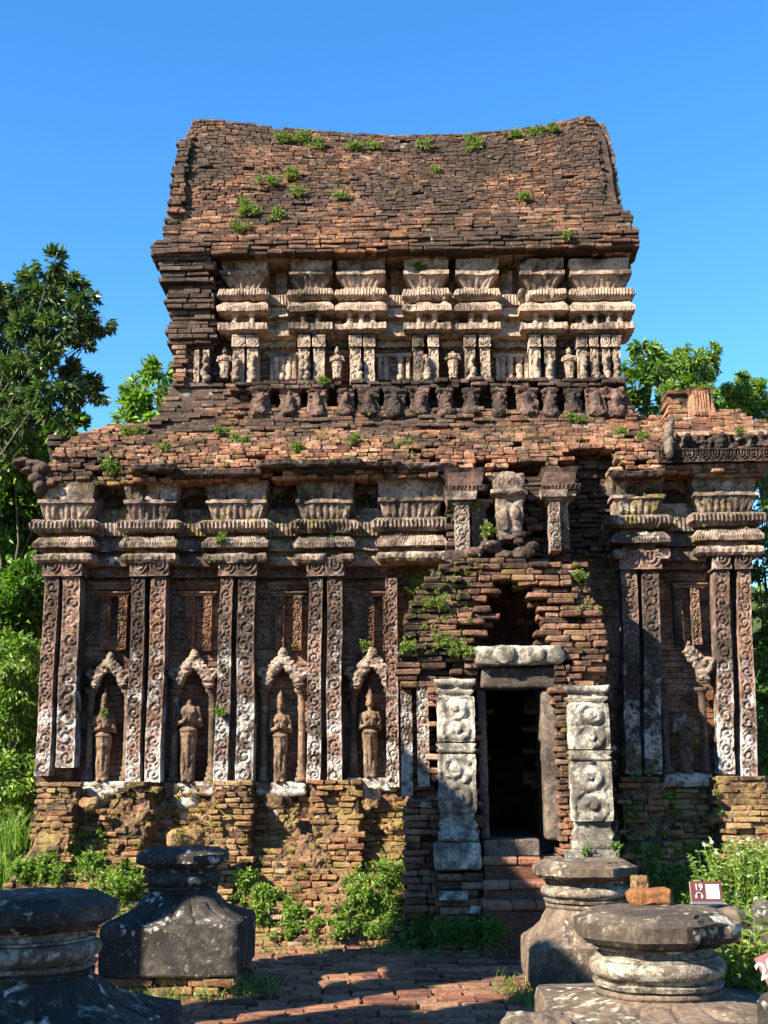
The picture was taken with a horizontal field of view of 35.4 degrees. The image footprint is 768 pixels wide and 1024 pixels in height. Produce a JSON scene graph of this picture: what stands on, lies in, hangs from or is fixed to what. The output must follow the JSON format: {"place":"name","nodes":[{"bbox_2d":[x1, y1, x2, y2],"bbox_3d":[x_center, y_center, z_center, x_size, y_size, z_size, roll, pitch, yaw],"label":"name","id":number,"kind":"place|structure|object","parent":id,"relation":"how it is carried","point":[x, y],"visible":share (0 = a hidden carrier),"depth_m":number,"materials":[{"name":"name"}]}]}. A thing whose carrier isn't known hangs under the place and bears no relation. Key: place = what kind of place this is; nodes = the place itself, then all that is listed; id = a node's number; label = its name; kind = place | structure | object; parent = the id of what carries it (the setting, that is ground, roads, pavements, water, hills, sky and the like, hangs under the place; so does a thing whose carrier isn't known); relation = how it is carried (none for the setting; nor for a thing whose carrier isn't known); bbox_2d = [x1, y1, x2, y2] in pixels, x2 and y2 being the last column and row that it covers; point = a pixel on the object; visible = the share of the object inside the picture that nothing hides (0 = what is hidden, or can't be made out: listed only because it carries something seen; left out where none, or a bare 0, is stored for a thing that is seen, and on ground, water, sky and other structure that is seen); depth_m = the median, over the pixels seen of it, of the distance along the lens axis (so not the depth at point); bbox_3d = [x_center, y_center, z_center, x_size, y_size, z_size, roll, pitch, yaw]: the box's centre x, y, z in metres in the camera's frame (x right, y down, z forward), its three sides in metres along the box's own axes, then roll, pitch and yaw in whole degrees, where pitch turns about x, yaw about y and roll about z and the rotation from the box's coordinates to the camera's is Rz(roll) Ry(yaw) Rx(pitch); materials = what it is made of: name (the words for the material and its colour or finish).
{"place":"outdoors","nodes":[
{"label":"outdoors","id":0,"kind":"place"},
{"bbox_2d":[0,805,34,889],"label":"grass","id":1,"kind":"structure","parent":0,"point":[14,842],"depth_m":12.28,"materials":[{"name":"green plant"}]},
{"bbox_2d":[94,944,534,1023],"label":"brick path","id":2,"kind":"structure","parent":0,"point":[409,987],"depth_m":8.88,"materials":[{"name":"brick"}]},
{"bbox_2d":[0,887,181,1023],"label":"column base","id":3,"kind":"object","parent":2,"relation":"on","point":[50,945],"visible":1,"depth_m":5.41,"materials":[{"name":"stone"}]},
{"bbox_2d":[535,903,759,1023],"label":"column base","id":4,"kind":"object","parent":2,"relation":"on","point":[652,951],"visible":0.94,"depth_m":4.94,"materials":[{"name":"grey stone"}]},
{"bbox_2d":[625,887,673,905],"bbox_3d":[1.187,1.721,5.378,0.201,0.086,0.115,0,-12,-3],"label":"loose stone","id":5,"kind":"object","parent":4,"relation":"on","point":[637,896],"visible":0.92,"depth_m":5.33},
{"bbox_2d":[756,992,767,1023],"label":"boulder","id":6,"kind":"object","parent":4,"relation":"on","point":[762,1009],"visible":1,"depth_m":4.58,"materials":[{"name":"stone"}]},
{"bbox_2d":[754,952,767,984],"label":"number sign","id":7,"kind":"object","parent":6,"relation":"on","point":[761,961],"visible":1,"depth_m":4.71,"materials":[{"name":"brown paint"}]},
{"bbox_2d":[701,904,751,947],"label":"sign block","id":8,"kind":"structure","parent":2,"relation":"on","point":[729,910],"depth_m":5.92,"materials":[{"name":"brown stone"}]},
{"bbox_2d":[689,881,723,904],"bbox_3d":[1.595,1.885,5.957,0.170,0.109,0.018,3,-22,-8],"label":"number sign","id":9,"kind":"object","parent":8,"relation":"on","point":[705,892],"visible":1,"depth_m":5.95,"materials":[{"name":"brown paint"}]},
{"bbox_2d":[750,899,767,952],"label":"standing stone","id":10,"kind":"object","parent":2,"relation":"on","point":[759,909],"visible":0.46,"depth_m":6.82,"materials":[{"name":"stone"}]},
{"bbox_2d":[343,138,365,150],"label":"weed","id":11,"kind":"object","parent":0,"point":[354,144],"visible":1,"depth_m":15.39,"materials":[{"name":"green plant"}]},
{"bbox_2d":[0,0,767,590],"label":"sky","id":12,"kind":"structure","parent":0,"point":[97,97],"materials":[{"name":"blue"}]},
{"bbox_2d":[630,875,649,887],"bbox_3d":[1.549,2.304,7.276,0.122,0.217,0.100,2,-12,-11],"label":"broken brick","id":13,"kind":"object","parent":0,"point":[641,881],"visible":0.34,"depth_m":7.25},
{"bbox_2d":[686,836,767,988],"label":"flowering shrub","id":14,"kind":"object","parent":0,"point":[748,887],"visible":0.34,"depth_m":8.25,"materials":[{"name":"green plant"}]},
{"bbox_2d":[713,909,767,994],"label":"leafy plant","id":15,"kind":"object","parent":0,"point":[750,977],"visible":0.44,"depth_m":5.51,"materials":[{"name":"green plant"}]},
{"bbox_2d":[751,586,767,703],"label":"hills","id":16,"kind":"structure","parent":0,"point":[755,626],"depth_m":70.59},
{"bbox_3d":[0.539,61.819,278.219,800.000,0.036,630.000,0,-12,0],"label":"ground","id":17,"kind":"structure","parent":0,"visible":0},
{"bbox_2d":[0,625,41,823],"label":"bush","id":18,"kind":"object","parent":17,"relation":"on","point":[16,705],"visible":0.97,"depth_m":13.58,"materials":[{"name":"green plant"}]},
{"bbox_2d":[2,588,41,861],"bbox_3d":[-8.375,3.301,21.680,9.013,7.991,7.628,-1,-12,0],"label":"tree","id":19,"kind":"object","parent":17,"relation":"on","point":[31,807],"visible":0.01,"depth_m":21.98,"materials":[{"name":"green plant"}]},
{"bbox_2d":[0,410,91,832],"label":"tree","id":20,"kind":"object","parent":17,"relation":"on","point":[21,604],"visible":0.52,"depth_m":16.78,"materials":[{"name":"green plant"}]},
{"bbox_2d":[0,241,118,475],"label":"tree","id":21,"kind":"object","parent":17,"relation":"on","point":[26,408],"visible":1,"depth_m":15.39,"materials":[{"name":"green plant"}]},
{"bbox_2d":[109,353,174,423],"bbox_3d":[-3.882,1.592,20.443,1.568,9.019,2.261,-5,-13,21],"label":"tree","id":22,"kind":"object","parent":17,"relation":"on","point":[137,407],"visible":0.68,"depth_m":20.52,"materials":[{"name":"green plant"}]},
{"bbox_2d":[98,846,255,998],"bbox_3d":[-1.555,3.139,9.248,1.030,1.085,1.032,-1,-12,1],"label":"column base","id":23,"kind":"object","parent":17,"relation":"on","point":[181,922],"visible":0.98,"depth_m":8.76,"materials":[{"name":"stone"}]},
{"bbox_2d":[7,827,406,942],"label":"base plants","id":24,"kind":"object","parent":17,"relation":"on","point":[293,925],"visible":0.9,"depth_m":11.52,"materials":[{"name":"green plant"}]},
{"bbox_2d":[5,854,38,883],"bbox_3d":[-3.530,3.506,11.809,0.371,0.309,0.208,-1,-12,0],"label":"herb clump","id":25,"kind":"object","parent":24,"relation":"on","point":[18,866],"visible":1,"depth_m":11.79,"materials":[{"name":"green plant"}]},
{"bbox_2d":[228,866,260,888],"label":"herb clump","id":26,"kind":"object","parent":24,"relation":"on","point":[243,878],"visible":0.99,"depth_m":11.65,"materials":[{"name":"green plant"}]},
{"bbox_2d":[116,963,313,1004],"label":"grass","id":27,"kind":"structure","parent":17,"relation":"on","point":[248,985],"depth_m":8.67,"materials":[{"name":"green plant"}]},
{"bbox_2d":[257,939,484,957],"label":"grass","id":28,"kind":"structure","parent":17,"relation":"on","point":[382,949],"depth_m":10.88,"materials":[{"name":"green plant"}]},
{"bbox_2d":[3,116,767,959],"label":"brick temple","id":29,"kind":"structure","parent":17,"relation":"on","point":[497,764],"depth_m":12.89,"materials":[{"name":"brick"}]},
{"bbox_2d":[32,860,68,886],"bbox_3d":[-3.276,3.543,11.796,0.396,0.261,0.204,-1,-12,0],"label":"herb clump","id":30,"kind":"object","parent":29,"relation":"on","point":[53,871],"visible":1,"depth_m":11.77,"materials":[{"name":"green plant"}]},
{"bbox_2d":[74,846,106,871],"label":"herb clump","id":31,"kind":"object","parent":29,"relation":"on","point":[89,854],"visible":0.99,"depth_m":11.95,"materials":[{"name":"green plant"}]},
{"bbox_2d":[99,708,107,717],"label":"weed","id":32,"kind":"object","parent":29,"relation":"on","point":[103,712],"visible":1,"depth_m":12.68,"materials":[{"name":"green plant"}]},
{"bbox_2d":[98,453,121,475],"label":"weed","id":33,"kind":"object","parent":29,"relation":"on","point":[108,462],"visible":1,"depth_m":13.04,"materials":[{"name":"green plant"}]},
{"bbox_2d":[92,582,131,650],"bbox_3d":[-2.950,1.134,13.074,0.469,0.754,0.175,-1,-12,1],"label":"blind window","id":34,"kind":"structure","parent":29,"relation":"in","point":[106,591],"depth_m":13.04,"materials":[{"name":"brick"}]},
{"bbox_2d":[102,871,138,895],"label":"herb clump","id":35,"kind":"object","parent":29,"relation":"on","point":[124,885],"visible":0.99,"depth_m":11.58,"materials":[{"name":"green plant"}]},
{"bbox_2d":[119,423,146,436],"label":"weed","id":36,"kind":"object","parent":29,"relation":"on","point":[127,430],"visible":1,"depth_m":13.82,"materials":[{"name":"green plant"}]},
{"bbox_2d":[153,441,172,451],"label":"weed","id":37,"kind":"object","parent":29,"relation":"on","point":[165,447],"visible":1,"depth_m":13.20,"materials":[{"name":"green plant"}]},
{"bbox_2d":[166,828,205,845],"bbox_3d":[-1.891,3.127,11.501,0.358,0.210,0.223,5,-13,-22],"label":"rubble stone","id":38,"kind":"object","parent":29,"relation":"on","point":[192,838],"visible":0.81,"depth_m":11.42,"materials":[{"name":"stone"}]},
{"bbox_2d":[177,582,219,650],"bbox_3d":[-2.021,1.132,13.048,0.464,0.753,0.175,-1,-12,1],"label":"blind window","id":39,"kind":"structure","parent":29,"relation":"in","point":[190,621],"depth_m":13.01,"materials":[{"name":"brick"}]},
{"bbox_2d":[212,705,227,717],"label":"weed","id":40,"kind":"object","parent":29,"relation":"on","point":[220,712],"visible":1,"depth_m":12.47,"materials":[{"name":"green plant"}]},
{"bbox_2d":[210,424,233,433],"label":"weed","id":41,"kind":"object","parent":29,"relation":"on","point":[220,429],"visible":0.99,"depth_m":13.69,"materials":[{"name":"green plant"}]},
{"bbox_2d":[215,532,228,543],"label":"weed","id":42,"kind":"object","parent":29,"relation":"on","point":[221,538],"visible":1,"depth_m":12.80,"materials":[{"name":"green plant"}]},
{"bbox_2d":[61,781,404,880],"bbox_3d":[-1.492,3.150,11.922,3.431,0.965,1.196,-1,-12,0],"label":"dry moss","id":43,"kind":"object","parent":29,"relation":"on","point":[242,840],"visible":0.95,"depth_m":12.22,"materials":[{"name":"brown plant"}]},
{"bbox_2d":[224,432,250,443],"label":"weed","id":44,"kind":"object","parent":29,"relation":"on","point":[235,436],"visible":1,"depth_m":13.38,"materials":[{"name":"green plant"}]},
{"bbox_2d":[228,219,252,232],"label":"weed","id":45,"kind":"object","parent":29,"relation":"on","point":[236,225],"visible":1,"depth_m":14.51,"materials":[{"name":"green plant"}]},
{"bbox_2d":[236,195,264,215],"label":"weed","id":46,"kind":"object","parent":29,"relation":"on","point":[244,210],"visible":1,"depth_m":14.69,"materials":[{"name":"green plant"}]},
{"bbox_2d":[248,897,271,924],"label":"herb clump","id":47,"kind":"object","parent":29,"relation":"on","point":[258,909],"visible":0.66,"depth_m":11.39,"materials":[{"name":"green plant"}]},
{"bbox_2d":[248,882,281,907],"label":"herb clump","id":48,"kind":"object","parent":29,"relation":"on","point":[270,893],"visible":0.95,"depth_m":11.54,"materials":[{"name":"green plant"}]},
{"bbox_2d":[249,173,284,185],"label":"weed","id":49,"kind":"object","parent":29,"relation":"on","point":[272,180],"visible":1,"depth_m":14.98,"materials":[{"name":"green plant"}]},
{"bbox_2d":[265,204,288,221],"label":"weed","id":50,"kind":"object","parent":29,"relation":"on","point":[279,212],"visible":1,"depth_m":14.65,"materials":[{"name":"green plant"}]},
{"bbox_2d":[268,353,298,380],"bbox_3d":[-1.223,-1.757,14.682,0.386,0.348,0.137,-1,-12,1],"label":"false window","id":51,"kind":"structure","parent":29,"relation":"in","point":[278,369],"depth_m":14.62,"materials":[{"name":"stone"}]},
{"bbox_2d":[272,127,295,143],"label":"weed","id":52,"kind":"object","parent":29,"relation":"on","point":[283,137],"visible":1,"depth_m":15.52,"materials":[{"name":"green plant"}]},
{"bbox_2d":[267,582,308,650],"bbox_3d":[-1.040,1.129,13.020,0.464,0.748,0.178,-1,-12,1],"label":"blind window","id":53,"kind":"structure","parent":29,"relation":"in","point":[280,596],"depth_m":12.99,"materials":[{"name":"brick"}]},
{"bbox_2d":[283,165,301,178],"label":"weed","id":54,"kind":"object","parent":29,"relation":"on","point":[292,170],"visible":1,"depth_m":15.09,"materials":[{"name":"green plant"}]},
{"bbox_2d":[286,185,306,197],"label":"weed","id":55,"kind":"object","parent":29,"relation":"on","point":[298,191],"visible":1,"depth_m":14.88,"materials":[{"name":"green plant"}]},
{"bbox_2d":[289,440,305,452],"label":"weed","id":56,"kind":"object","parent":29,"relation":"on","point":[296,446],"visible":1,"depth_m":13.09,"materials":[{"name":"green plant"}]},
{"bbox_2d":[293,126,313,142],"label":"weed","id":57,"kind":"object","parent":29,"relation":"on","point":[300,136],"visible":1,"depth_m":15.52,"materials":[{"name":"green plant"}]},
{"bbox_2d":[303,135,324,148],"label":"weed","id":58,"kind":"object","parent":29,"relation":"on","point":[320,142],"visible":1,"depth_m":15.44,"materials":[{"name":"green plant"}]},
{"bbox_2d":[316,373,329,385],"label":"weed","id":59,"kind":"object","parent":29,"relation":"on","point":[324,380],"visible":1,"depth_m":14.04,"materials":[{"name":"green plant"}]},
{"bbox_2d":[331,188,354,200],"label":"weed","id":60,"kind":"object","parent":29,"relation":"on","point":[342,194],"visible":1,"depth_m":14.83,"materials":[{"name":"green plant"}]},
{"bbox_2d":[348,432,361,444],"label":"weed","id":61,"kind":"object","parent":29,"relation":"on","point":[354,437],"visible":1,"depth_m":13.21,"materials":[{"name":"green plant"}]},
{"bbox_2d":[341,878,375,906],"bbox_3d":[-0.238,3.625,11.432,0.345,0.293,0.217,-1,-12,0],"label":"herb clump","id":62,"kind":"object","parent":29,"relation":"on","point":[365,892],"visible":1,"depth_m":11.44,"materials":[{"name":"green plant"}]},
{"bbox_2d":[359,639,372,651],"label":"weed","id":63,"kind":"object","parent":29,"relation":"on","point":[365,645],"visible":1,"depth_m":12.80,"materials":[{"name":"green plant"}]},
{"bbox_2d":[362,140,381,149],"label":"weed","id":64,"kind":"object","parent":29,"relation":"on","point":[374,145],"visible":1,"depth_m":15.40,"materials":[{"name":"green plant"}]},
{"bbox_2d":[357,582,398,650],"bbox_3d":[-0.065,1.127,12.993,0.460,0.748,0.174,-1,-12,1],"label":"blind window","id":65,"kind":"structure","parent":29,"relation":"in","point":[369,596],"depth_m":12.96,"materials":[{"name":"brick"}]},
{"bbox_2d":[366,886,393,919],"bbox_3d":[-0.059,3.734,11.503,0.315,0.314,0.203,-1,-12,0],"label":"herb clump","id":66,"kind":"object","parent":29,"relation":"on","point":[370,908],"visible":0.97,"depth_m":11.46,"materials":[{"name":"green plant"}]},
{"bbox_2d":[371,854,404,886],"bbox_3d":[0.044,3.456,11.578,0.350,0.316,0.233,-1,-12,0],"label":"herb clump","id":67,"kind":"object","parent":29,"relation":"on","point":[389,866],"visible":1,"depth_m":11.56,"materials":[{"name":"green plant"}]},
{"bbox_2d":[375,353,412,381],"bbox_3d":[0.123,-1.753,14.642,0.460,0.346,0.136,-1,-12,1],"label":"false window","id":68,"kind":"structure","parent":29,"relation":"in","point":[383,358],"depth_m":14.59,"materials":[{"name":"stone"}]},
{"bbox_2d":[46,132,755,659],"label":"wall herbs","id":69,"kind":"object","parent":29,"relation":"on","point":[430,490],"depth_m":12.95,"materials":[{"name":"green plant"}]},
{"bbox_2d":[392,435,416,448],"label":"weed","id":70,"kind":"object","parent":29,"relation":"on","point":[400,443],"visible":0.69,"depth_m":13.26,"materials":[{"name":"green plant"}]},
{"bbox_2d":[398,636,421,652],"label":"weed","id":71,"kind":"object","parent":29,"relation":"on","point":[403,646],"visible":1,"depth_m":11.55,"materials":[{"name":"green plant"}]},
{"bbox_2d":[402,569,429,594],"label":"weed","id":72,"kind":"object","parent":29,"relation":"on","point":[416,580],"visible":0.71,"depth_m":13.01,"materials":[{"name":"green plant"}]},
{"bbox_2d":[411,259,427,270],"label":"weed","id":73,"kind":"object","parent":29,"relation":"on","point":[421,267],"visible":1,"depth_m":14.56,"materials":[{"name":"green plant"}]},
{"bbox_2d":[415,134,432,150],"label":"weed","id":74,"kind":"object","parent":29,"relation":"on","point":[419,142],"visible":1,"depth_m":15.39,"materials":[{"name":"green plant"}]},
{"bbox_2d":[428,162,440,172],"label":"weed","id":75,"kind":"object","parent":29,"relation":"on","point":[437,169],"visible":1,"depth_m":15.13,"materials":[{"name":"green plant"}]},
{"bbox_2d":[420,591,452,608],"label":"weed","id":76,"kind":"object","parent":29,"relation":"on","point":[434,603],"visible":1,"depth_m":11.77,"materials":[{"name":"green plant"}]},
{"bbox_2d":[410,552,484,605],"bbox_3d":[0.632,0.764,12.463,0.776,0.595,1.290,-1,-12,0],"label":"dry moss","id":77,"kind":"object","parent":29,"relation":"on","point":[473,574],"visible":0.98,"depth_m":11.98,"materials":[{"name":"brown plant"}]},
{"bbox_2d":[431,625,470,657],"bbox_3d":[0.647,1.248,11.555,0.396,0.332,0.188,-1,-12,0],"label":"weed","id":78,"kind":"object","parent":29,"relation":"on","point":[453,643],"visible":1,"depth_m":11.56,"materials":[{"name":"green plant"}]},
{"bbox_2d":[463,646,476,656],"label":"weed","id":79,"kind":"object","parent":29,"relation":"on","point":[471,651],"visible":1,"depth_m":11.50,"materials":[{"name":"green plant"}]},
{"bbox_2d":[462,129,482,144],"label":"weed","id":80,"kind":"object","parent":29,"relation":"on","point":[469,137],"visible":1,"depth_m":15.42,"materials":[{"name":"green plant"}]},
{"bbox_2d":[464,139,482,151],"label":"weed","id":81,"kind":"object","parent":29,"relation":"on","point":[472,145],"visible":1,"depth_m":15.37,"materials":[{"name":"green plant"}]},
{"bbox_2d":[479,520,497,536],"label":"weed","id":82,"kind":"object","parent":29,"relation":"on","point":[488,529],"visible":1,"depth_m":12.29,"materials":[{"name":"green plant"}]},
{"bbox_2d":[498,266,505,274],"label":"weed","id":83,"kind":"object","parent":29,"relation":"on","point":[501,269],"visible":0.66,"depth_m":14.86,"materials":[{"name":"green plant"}]},
{"bbox_2d":[492,353,528,382],"bbox_3d":[1.549,-1.747,14.600,0.464,0.345,0.137,-1,-12,1],"label":"false window","id":84,"kind":"structure","parent":29,"relation":"in","point":[500,370],"depth_m":14.55,"materials":[{"name":"stone"}]},
{"bbox_2d":[506,127,525,139],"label":"weed","id":85,"kind":"object","parent":29,"relation":"on","point":[515,133],"visible":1,"depth_m":15.48,"materials":[{"name":"green plant"}]},
{"bbox_2d":[517,189,533,200],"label":"weed","id":86,"kind":"object","parent":29,"relation":"on","point":[524,196],"visible":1,"depth_m":14.72,"materials":[{"name":"green plant"}]},
{"bbox_2d":[524,122,549,137],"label":"weed","id":87,"kind":"object","parent":29,"relation":"on","point":[539,130],"visible":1,"depth_m":15.54,"materials":[{"name":"green plant"}]},
{"bbox_2d":[547,119,560,132],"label":"weed","id":88,"kind":"object","parent":29,"relation":"on","point":[552,127],"visible":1,"depth_m":15.53,"materials":[{"name":"green plant"}]},
{"bbox_2d":[559,229,573,239],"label":"weed","id":89,"kind":"object","parent":29,"relation":"on","point":[567,235],"visible":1,"depth_m":14.31,"materials":[{"name":"green plant"}]},
{"bbox_2d":[561,409,588,423],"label":"weed","id":90,"kind":"object","parent":29,"relation":"on","point":[575,419],"visible":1,"depth_m":13.74,"materials":[{"name":"green plant"}]},
{"bbox_2d":[570,568,589,581],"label":"weed","id":91,"kind":"object","parent":29,"relation":"on","point":[577,574],"visible":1,"depth_m":11.96,"materials":[{"name":"green plant"}]},
{"bbox_2d":[611,426,628,436],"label":"weed","id":92,"kind":"object","parent":29,"relation":"on","point":[621,430],"visible":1,"depth_m":13.20,"materials":[{"name":"green plant"}]},
{"bbox_2d":[636,429,650,439],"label":"weed","id":93,"kind":"object","parent":29,"relation":"on","point":[642,434],"visible":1,"depth_m":13.15,"materials":[{"name":"green plant"}]},
{"bbox_2d":[663,574,707,644],"bbox_3d":[3.258,1.043,12.915,0.457,0.768,0.177,-1,-12,1],"label":"blind window","id":94,"kind":"structure","parent":29,"relation":"in","point":[693,588],"depth_m":12.88,"materials":[{"name":"brick"}]},
{"bbox_2d":[734,425,746,435],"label":"weed","id":95,"kind":"object","parent":29,"relation":"on","point":[740,431],"visible":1,"depth_m":12.94,"materials":[{"name":"green plant"}]},
{"bbox_2d":[489,966,566,1008],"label":"grass","id":96,"kind":"structure","parent":17,"relation":"on","point":[510,986],"depth_m":8.57,"materials":[{"name":"green plant"}]},
{"bbox_2d":[500,1010,575,1023],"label":"boulder","id":97,"kind":"object","parent":17,"relation":"on","point":[540,1017],"visible":1,"depth_m":4.37,"materials":[{"name":"grey stone"}]},
{"bbox_2d":[393,738,724,952],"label":"shaded plants","id":98,"kind":"object","parent":17,"relation":"on","point":[454,929],"visible":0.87,"depth_m":11.31,"materials":[{"name":"green plant"}]},
{"bbox_2d":[521,857,637,989],"bbox_3d":[1.508,3.095,8.944,0.932,0.991,0.930,-1,-12,1],"label":"column base","id":99,"kind":"object","parent":17,"relation":"on","point":[556,948],"visible":0.65,"depth_m":8.70,"materials":[{"name":"stone"}]},
{"bbox_2d":[621,336,674,417],"bbox_3d":[4.285,1.307,18.692,1.049,8.691,1.291,-1,-12,0],"label":"tree","id":100,"kind":"object","parent":17,"relation":"on","point":[656,354],"visible":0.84,"depth_m":19.23,"materials":[{"name":"green plant"}]},
{"bbox_2d":[647,340,722,405],"bbox_3d":[6.135,1.485,23.183,1.442,10.229,2.195,-8,-14,31],"label":"tree","id":101,"kind":"object","parent":17,"relation":"on","point":[684,374],"visible":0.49,"depth_m":23.88,"materials":[{"name":"green plant"}]},
{"bbox_2d":[714,368,767,525],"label":"tree","id":102,"kind":"object","parent":17,"relation":"on","point":[747,394],"visible":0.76,"depth_m":24.75,"materials":[{"name":"green plant"}]},
{"bbox_2d":[750,473,767,774],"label":"tree","id":103,"kind":"object","parent":17,"relation":"on","point":[760,657],"visible":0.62,"depth_m":15.48,"materials":[{"name":"green plant"}]},
{"bbox_2d":[752,565,767,774],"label":"tree","id":104,"kind":"object","parent":17,"relation":"on","point":[762,709],"visible":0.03,"depth_m":21.36,"materials":[{"name":"green plant"}]}
]}

